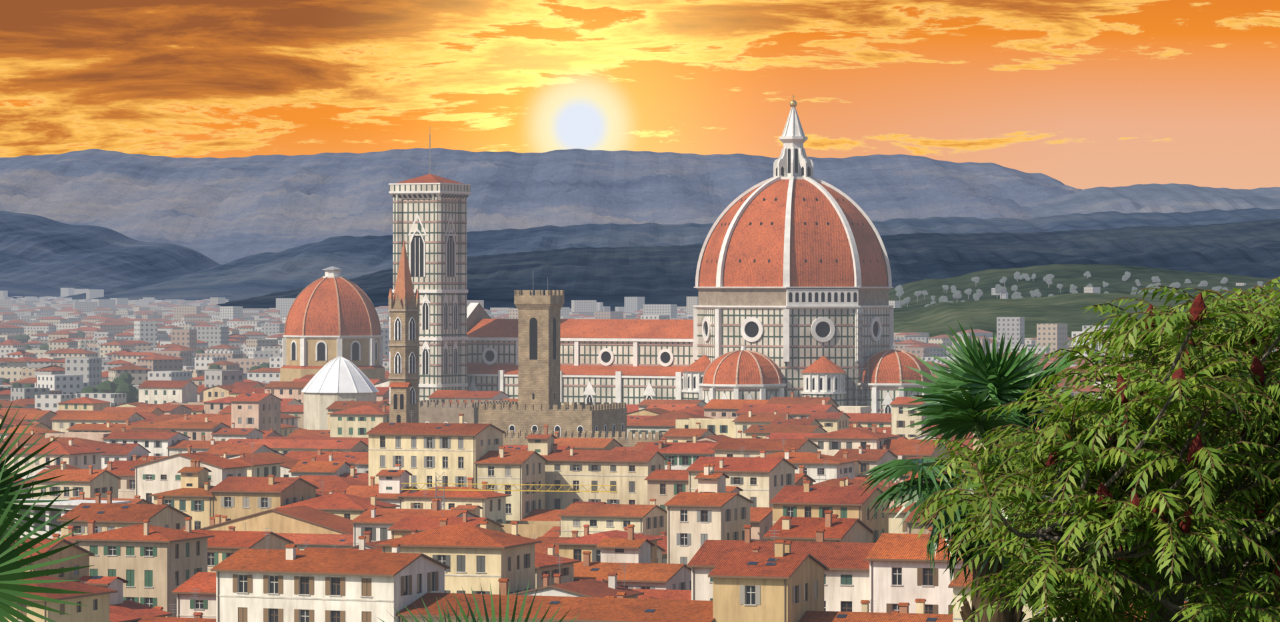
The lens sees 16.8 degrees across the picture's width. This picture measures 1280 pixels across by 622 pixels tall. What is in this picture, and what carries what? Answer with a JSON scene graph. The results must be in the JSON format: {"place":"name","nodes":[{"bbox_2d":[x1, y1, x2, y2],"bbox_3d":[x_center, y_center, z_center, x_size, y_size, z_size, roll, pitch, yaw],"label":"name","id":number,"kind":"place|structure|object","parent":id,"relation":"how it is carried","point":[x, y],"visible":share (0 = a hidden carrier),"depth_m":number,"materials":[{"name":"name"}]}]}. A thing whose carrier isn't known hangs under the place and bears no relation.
{"place":"outdoors","nodes":[
{"label":"outdoors","id":0,"kind":"place"},
{"bbox_2d":[0,210,221,299],"bbox_3d":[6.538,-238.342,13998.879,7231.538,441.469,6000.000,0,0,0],"label":"mountain","id":1,"kind":"structure","parent":0,"point":[40,256],"depth_m":14910.08,"materials":[{"name":"blue stone"}]},
{"bbox_2d":[300,356,379,429],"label":"baptistery","id":2,"kind":"structure","parent":0,"point":[339,378],"depth_m":1243.19,"materials":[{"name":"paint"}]},
{"bbox_2d":[0,148,1081,264],"bbox_3d":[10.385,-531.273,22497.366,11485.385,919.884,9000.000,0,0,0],"label":"mountain","id":3,"kind":"structure","parent":0,"point":[224,211],"depth_m":23531.08,"materials":[{"name":"blue stone"}]},
{"bbox_2d":[0,0,1279,189],"label":"sky","id":4,"kind":"structure","parent":0,"point":[1082,95],"materials":[{"name":"orange"}]},
{"bbox_2d":[49,208,1279,301],"bbox_3d":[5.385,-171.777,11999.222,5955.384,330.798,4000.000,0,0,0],"label":"mountain","id":5,"kind":"structure","parent":0,"point":[259,275],"depth_m":12973.18,"materials":[{"name":"blue stone"}]},
{"bbox_2d":[203,218,1279,311],"bbox_3d":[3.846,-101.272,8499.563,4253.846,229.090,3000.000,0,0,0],"label":"dark hill","id":6,"kind":"structure","parent":0,"point":[612,277],"depth_m":8769.27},
{"bbox_2d":[888,264,1279,316],"bbox_3d":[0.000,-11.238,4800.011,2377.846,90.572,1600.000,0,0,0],"label":"green hill","id":7,"kind":"structure","parent":0,"point":[1067,276],"depth_m":5232.02,"materials":[{"name":"green plant"}]},
{"bbox_2d":[893,292,1279,337],"bbox_3d":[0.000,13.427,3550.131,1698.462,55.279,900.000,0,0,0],"label":"green hill","id":8,"kind":"structure","parent":0,"point":[933,320],"depth_m":3770.14,"materials":[{"name":"green plant"}]},
{"bbox_2d":[1018,183,1279,217],"bbox_3d":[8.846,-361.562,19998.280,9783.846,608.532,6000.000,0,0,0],"label":"mountain","id":9,"kind":"structure","parent":0,"point":[1163,198],"depth_m":22048.98,"materials":[{"name":"blue stone"}]},
{"label":"ground","id":10,"kind":"structure","parent":0,"visible":0},
{"bbox_2d":[13,413,617,538],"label":"city houses","id":11,"kind":"structure","parent":10,"relation":"on","point":[335,483],"depth_m":642.00,"materials":[{"name":"paint"}]},
{"bbox_2d":[280,266,384,381],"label":"domed chapel","id":12,"kind":"structure","parent":10,"relation":"on","point":[332,314],"depth_m":1548.52,"materials":[{"name":"tile"}]},
{"bbox_2d":[388,240,419,422],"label":"church spire","id":13,"kind":"structure","parent":10,"relation":"on","point":[403,310],"depth_m":1047.19,"materials":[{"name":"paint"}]},
{"bbox_2d":[388,134,471,400],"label":"bell tower","id":14,"kind":"structure","parent":10,"relation":"on","point":[429,219],"depth_m":1315.91,"materials":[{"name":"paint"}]},
{"bbox_2d":[418,271,665,447],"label":"fortress palace","id":15,"kind":"structure","parent":10,"relation":"on","point":[537,406],"depth_m":1035.94,"materials":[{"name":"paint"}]},
{"bbox_2d":[0,356,1252,509],"bbox_3d":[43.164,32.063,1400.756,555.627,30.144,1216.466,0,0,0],"label":"city","id":16,"kind":"object","parent":10,"relation":"on","point":[97,435],"visible":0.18,"depth_m":1078.28,"materials":[{"name":"paint"}]},
{"bbox_2d":[1,410,1272,621],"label":"city","id":17,"kind":"object","parent":10,"relation":"on","point":[741,529],"visible":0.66,"depth_m":508.26,"materials":[{"name":"paint"}]},
{"bbox_2d":[0,271,1279,411],"bbox_3d":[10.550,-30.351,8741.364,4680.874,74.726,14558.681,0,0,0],"label":"city","id":18,"kind":"object","parent":10,"relation":"on","point":[57,350],"visible":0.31,"depth_m":2881.38,"materials":[{"name":"paint"}]},
{"bbox_2d":[466,94,933,413],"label":"cathedral","id":19,"kind":"structure","parent":10,"relation":"on","point":[793,280],"depth_m":1281.55,"materials":[{"name":"paint"}]},
{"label":"hillside ground","id":20,"kind":"structure","parent":0,"visible":0},
{"bbox_2d":[910,276,1279,621],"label":"sumac tree","id":21,"kind":"object","parent":20,"relation":"on","point":[1192,513],"visible":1,"depth_m":21.02,"materials":[{"name":"green plant"}]}
]}

